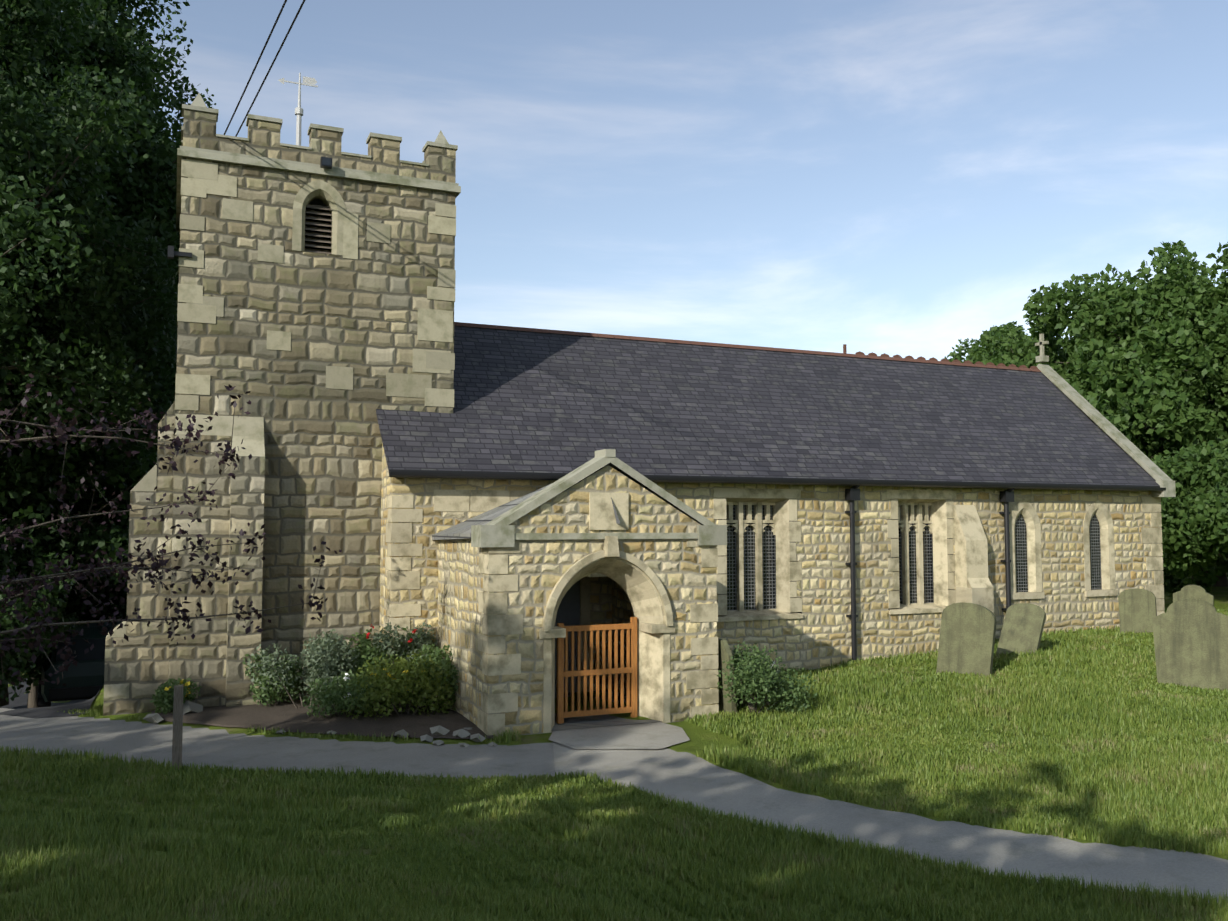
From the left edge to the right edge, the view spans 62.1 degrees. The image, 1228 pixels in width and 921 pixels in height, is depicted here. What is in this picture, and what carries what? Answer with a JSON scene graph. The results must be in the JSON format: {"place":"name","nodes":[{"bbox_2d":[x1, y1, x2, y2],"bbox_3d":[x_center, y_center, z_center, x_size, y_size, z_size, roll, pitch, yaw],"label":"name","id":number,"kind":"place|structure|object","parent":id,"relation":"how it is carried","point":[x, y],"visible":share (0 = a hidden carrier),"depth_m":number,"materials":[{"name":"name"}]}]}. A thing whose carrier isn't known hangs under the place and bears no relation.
{"place":"outdoors","nodes":[
{"label":"outdoors","id":0,"kind":"place"},
{"bbox_2d":[0,678,103,718],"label":"road","id":1,"kind":"structure","parent":0,"point":[18,705],"depth_m":14.40,"materials":[{"name":"grey asphalt"}]},
{"bbox_2d":[0,512,84,701],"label":"tree","id":2,"kind":"object","parent":1,"relation":"on","point":[17,661],"depth_m":16.66,"materials":[{"name":"green plant"}]},
{"bbox_2d":[1,471,126,707],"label":"tree","id":3,"kind":"object","parent":1,"relation":"on","point":[76,604],"depth_m":21.00,"materials":[{"name":"plant"}]},
{"bbox_2d":[0,0,216,706],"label":"tree","id":4,"kind":"object","parent":1,"relation":"on","point":[138,187],"depth_m":20.75,"materials":[{"name":"green plant"}]},
{"bbox_2d":[0,213,178,586],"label":"tree","id":5,"kind":"object","parent":4,"relation":"attached to","point":[19,478],"depth_m":18.83,"materials":[{"name":"green plant"}]},
{"bbox_2d":[0,0,179,457],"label":"tree","id":6,"kind":"object","parent":4,"relation":"attached to","point":[60,294],"depth_m":16.67,"materials":[{"name":"green plant"}]},
{"bbox_2d":[0,374,341,687],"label":"copper beech","id":7,"kind":"object","parent":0,"point":[61,492],"depth_m":10.14,"materials":[{"name":"black plant"}]},
{"bbox_2d":[0,708,554,779],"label":"tarmac path","id":8,"kind":"structure","parent":0,"point":[204,746],"depth_m":11.77,"materials":[{"name":"grey asphalt"}]},
{"bbox_2d":[103,93,460,715],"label":"church tower","id":9,"kind":"structure","parent":0,"point":[315,312],"depth_m":15.01,"materials":[{"name":"beige stone"}]},
{"bbox_2d":[167,156,331,258],"bbox_3d":[-5.281,-3.702,14.878,2.222,1.710,0.221,2,-4,-23],"label":"flood light","id":10,"kind":"object","parent":9,"relation":"attached to","point":[326,162],"visible":0.96,"depth_m":14.53,"materials":[{"name":"black metal"}]},
{"bbox_2d":[224,0,304,136],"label":"overhead cables","id":11,"kind":"object","parent":9,"relation":"attached to","point":[276,21],"visible":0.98,"depth_m":12.38,"materials":[{"name":"black rubber"}]},
{"bbox_2d":[278,73,317,145],"bbox_3d":[-5.365,-5.492,17.248,0.660,2.200,0.140,2,-4,-23],"label":"weather vane","id":12,"kind":"object","parent":9,"relation":"on","point":[307,81],"visible":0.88,"depth_m":17.26,"materials":[{"name":"paint"}]},
{"bbox_2d":[0,572,1227,920],"bbox_3d":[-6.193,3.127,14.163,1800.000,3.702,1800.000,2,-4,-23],"label":"lawn","id":13,"kind":"structure","parent":0,"point":[700,738],"depth_m":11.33,"materials":[{"name":"green plant"}]},
{"bbox_2d":[38,621,122,706],"bbox_3d":[-9.857,3.792,19.431,1.780,1.470,4.220,2,-4,-26],"label":"parked car","id":14,"kind":"object","parent":13,"relation":"on","point":[83,679],"visible":0.33,"depth_m":17.57,"materials":[{"name":"black paint"}]},
{"bbox_2d":[150,678,201,714],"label":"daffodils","id":15,"kind":"object","parent":13,"relation":"on","point":[164,697],"depth_m":13.63,"materials":[{"name":"green plant"}]},
{"bbox_2d":[172,685,182,768],"bbox_3d":[-4.661,2.890,10.892,0.103,0.956,0.104,2,-4,-23],"label":"timber post","id":16,"kind":"object","parent":13,"relation":"on","point":[177,736],"visible":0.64,"depth_m":10.85,"materials":[{"name":"grey wood"}]},
{"bbox_2d":[242,649,303,705],"bbox_3d":[-4.774,3.045,14.197,0.683,0.815,0.983,6,-7,-59],"label":"shrub","id":17,"kind":"object","parent":13,"relation":"on","point":[257,692],"depth_m":14.09,"materials":[{"name":"green plant"}]},
{"bbox_2d":[246,628,363,707],"bbox_3d":[-4.226,2.897,13.982,1.560,1.126,1.370,2,-4,-23],"label":"lavender shrub","id":18,"kind":"object","parent":13,"relation":"on","point":[309,658],"depth_m":13.86,"materials":[{"name":"green plant"}]},
{"bbox_2d":[151,698,495,738],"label":"flower bed soil","id":19,"kind":"structure","parent":13,"relation":"on","point":[287,716],"depth_m":13.17,"materials":[{"name":"brown soil"}]},
{"bbox_2d":[143,701,496,746],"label":"bed stones","id":20,"kind":"object","parent":19,"relation":"on","point":[188,707],"visible":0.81,"depth_m":12.41,"materials":[{"name":"grey stone"}]},
{"bbox_2d":[345,624,442,707],"bbox_3d":[-3.091,2.938,14.633,1.651,1.207,1.241,2,-4,-23],"label":"shrub","id":21,"kind":"object","parent":19,"relation":"on","point":[367,651],"depth_m":14.28,"materials":[{"name":"green plant"}]},
{"bbox_2d":[341,651,458,719],"bbox_3d":[-2.816,3.035,13.688,1.728,0.988,1.651,2,-4,-23],"label":"yellow shrub","id":22,"kind":"object","parent":19,"relation":"on","point":[394,689],"depth_m":13.41,"materials":[{"name":"plant"}]},
{"bbox_2d":[370,622,436,708],"bbox_3d":[-2.832,2.897,14.312,1.095,1.273,0.808,5,-6,-54],"label":"tall shrub","id":23,"kind":"object","parent":19,"relation":"on","point":[385,637],"depth_m":14.28,"materials":[{"name":"green plant"}]},
{"bbox_2d":[302,669,376,717],"bbox_3d":[-3.599,3.095,13.423,1.016,0.701,1.288,2,-4,-23],"label":"low shrub","id":24,"kind":"object","parent":13,"relation":"on","point":[335,697],"depth_m":13.14,"materials":[{"name":"green plant"}]},
{"bbox_2d":[306,633,384,689],"bbox_3d":[-3.665,2.951,14.384,1.395,1.082,1.226,2,-4,-23],"label":"lavender shrub","id":25,"kind":"object","parent":13,"relation":"on","point":[347,660],"visible":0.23,"depth_m":13.96,"materials":[{"name":"green plant"}]},
{"bbox_2d":[409,644,458,708],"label":"yellow shrub","id":26,"kind":"object","parent":13,"relation":"on","point":[437,656],"depth_m":13.87,"materials":[{"name":"plant"}]},
{"bbox_2d":[432,449,726,736],"bbox_3d":[-0.556,2.803,14.182,3.440,5.760,2.770,2,-4,-23],"label":"church porch","id":27,"kind":"object","parent":13,"relation":"on","point":[515,575],"visible":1,"depth_m":13.31,"materials":[{"name":"beige stone"}]},
{"bbox_2d":[557,617,636,723],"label":"porch gate","id":28,"kind":"structure","parent":27,"relation":"attached to","point":[630,670],"depth_m":13.39,"materials":[{"name":"brown wood"}]},
{"bbox_2d":[548,722,689,748],"bbox_3d":[0.138,3.358,12.368,1.800,0.001,1.500,2,-4,-23],"label":"porch apron","id":29,"kind":"object","parent":13,"relation":"on","point":[654,735],"visible":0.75,"depth_m":12.41,"materials":[{"name":"grey concrete"}]},
{"bbox_2d":[717,638,736,713],"bbox_3d":[1.431,2.988,13.936,0.070,1.100,0.700,-3,-2,-26],"label":"gravestone","id":30,"kind":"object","parent":13,"relation":"on","point":[724,652],"depth_m":13.73,"materials":[{"name":"grey stone"}]},
{"bbox_2d":[735,680,752,706],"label":"shrub","id":31,"kind":"object","parent":13,"relation":"on","point":[739,700],"depth_m":14.04,"materials":[{"name":"green plant"}]},
{"bbox_2d":[740,653,783,705],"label":"porch shrub","id":32,"kind":"object","parent":13,"relation":"on","point":[778,671],"depth_m":13.61,"materials":[{"name":"green plant"}]},
{"bbox_2d":[715,641,816,713],"bbox_3d":[1.921,2.918,13.694,1.400,0.929,1.340,2,-4,-23],"label":"porch shrub","id":33,"kind":"object","parent":13,"relation":"on","point":[752,679],"depth_m":13.40,"materials":[{"name":"green plant"}]},
{"bbox_2d":[376,322,1175,706],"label":"church nave","id":34,"kind":"structure","parent":13,"relation":"on","point":[540,402],"depth_m":18.24,"materials":[{"name":"beige stone"}]},
{"bbox_2d":[389,472,1165,659],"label":"rainwater goods","id":35,"kind":"object","parent":34,"relation":"attached to","point":[852,493],"visible":0.88,"depth_m":17.67,"materials":[{"name":"black metal"}]},
{"bbox_2d":[553,742,1227,902],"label":"path gravel","id":36,"kind":"structure","parent":13,"relation":"on","point":[687,776],"depth_m":8.58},
{"bbox_2d":[936,602,996,676],"bbox_3d":[5.329,2.741,15.411,0.800,1.180,0.100,4,-6,39],"label":"headstone","id":37,"kind":"object","parent":13,"relation":"on","point":[967,637],"visible":0.91,"depth_m":15.37,"materials":[{"name":"grey stone"}]},
{"bbox_2d":[944,321,1074,381],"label":"tree","id":38,"kind":"object","parent":13,"relation":"on","point":[998,344],"depth_m":40.85,"materials":[{"name":"green plant"}]},
{"bbox_2d":[996,603,1045,656],"bbox_3d":[6.760,2.852,16.907,0.620,1.070,0.090,0,-37,40],"label":"headstone","id":39,"kind":"object","parent":13,"relation":"on","point":[1022,627],"visible":0.91,"depth_m":16.89,"materials":[{"name":"grey stone"}]},
{"bbox_2d":[1022,240,1227,586],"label":"tree","id":40,"kind":"object","parent":13,"relation":"on","point":[1171,327],"depth_m":32.05,"materials":[{"name":"green plant"}]},
{"bbox_2d":[1118,588,1156,633],"bbox_3d":[9.770,2.859,19.017,0.620,0.940,0.090,-5,-10,36],"label":"headstone","id":41,"kind":"object","parent":13,"relation":"on","point":[1137,610],"visible":0.89,"depth_m":18.99,"materials":[{"name":"grey stone"}]},
{"bbox_2d":[1152,599,1227,690],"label":"headstone","id":42,"kind":"object","parent":13,"relation":"on","point":[1191,642],"visible":0.96,"depth_m":14.14,"materials":[{"name":"grey stone"}]},
{"bbox_2d":[1152,439,1227,583],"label":"tree","id":43,"kind":"object","parent":13,"relation":"on","point":[1201,488],"depth_m":26.16,"materials":[{"name":"green plant"}]},
{"bbox_2d":[1159,451,1227,592],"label":"tree","id":44,"kind":"object","parent":13,"relation":"on","point":[1210,578],"visible":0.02,"depth_m":30.52,"materials":[{"name":"green plant"}]},
{"bbox_2d":[1173,585,1213,605],"bbox_3d":[10.821,2.823,19.045,0.660,1.000,0.090,0,0,36],"label":"headstone","id":45,"kind":"object","parent":13,"relation":"on","point":[1193,592],"visible":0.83,"depth_m":19.00,"materials":[{"name":"grey stone"}]},
{"bbox_2d":[61,0,1227,360],"label":"sky","id":46,"kind":"structure","parent":0,"point":[890,177],"materials":[{"name":"blue"}]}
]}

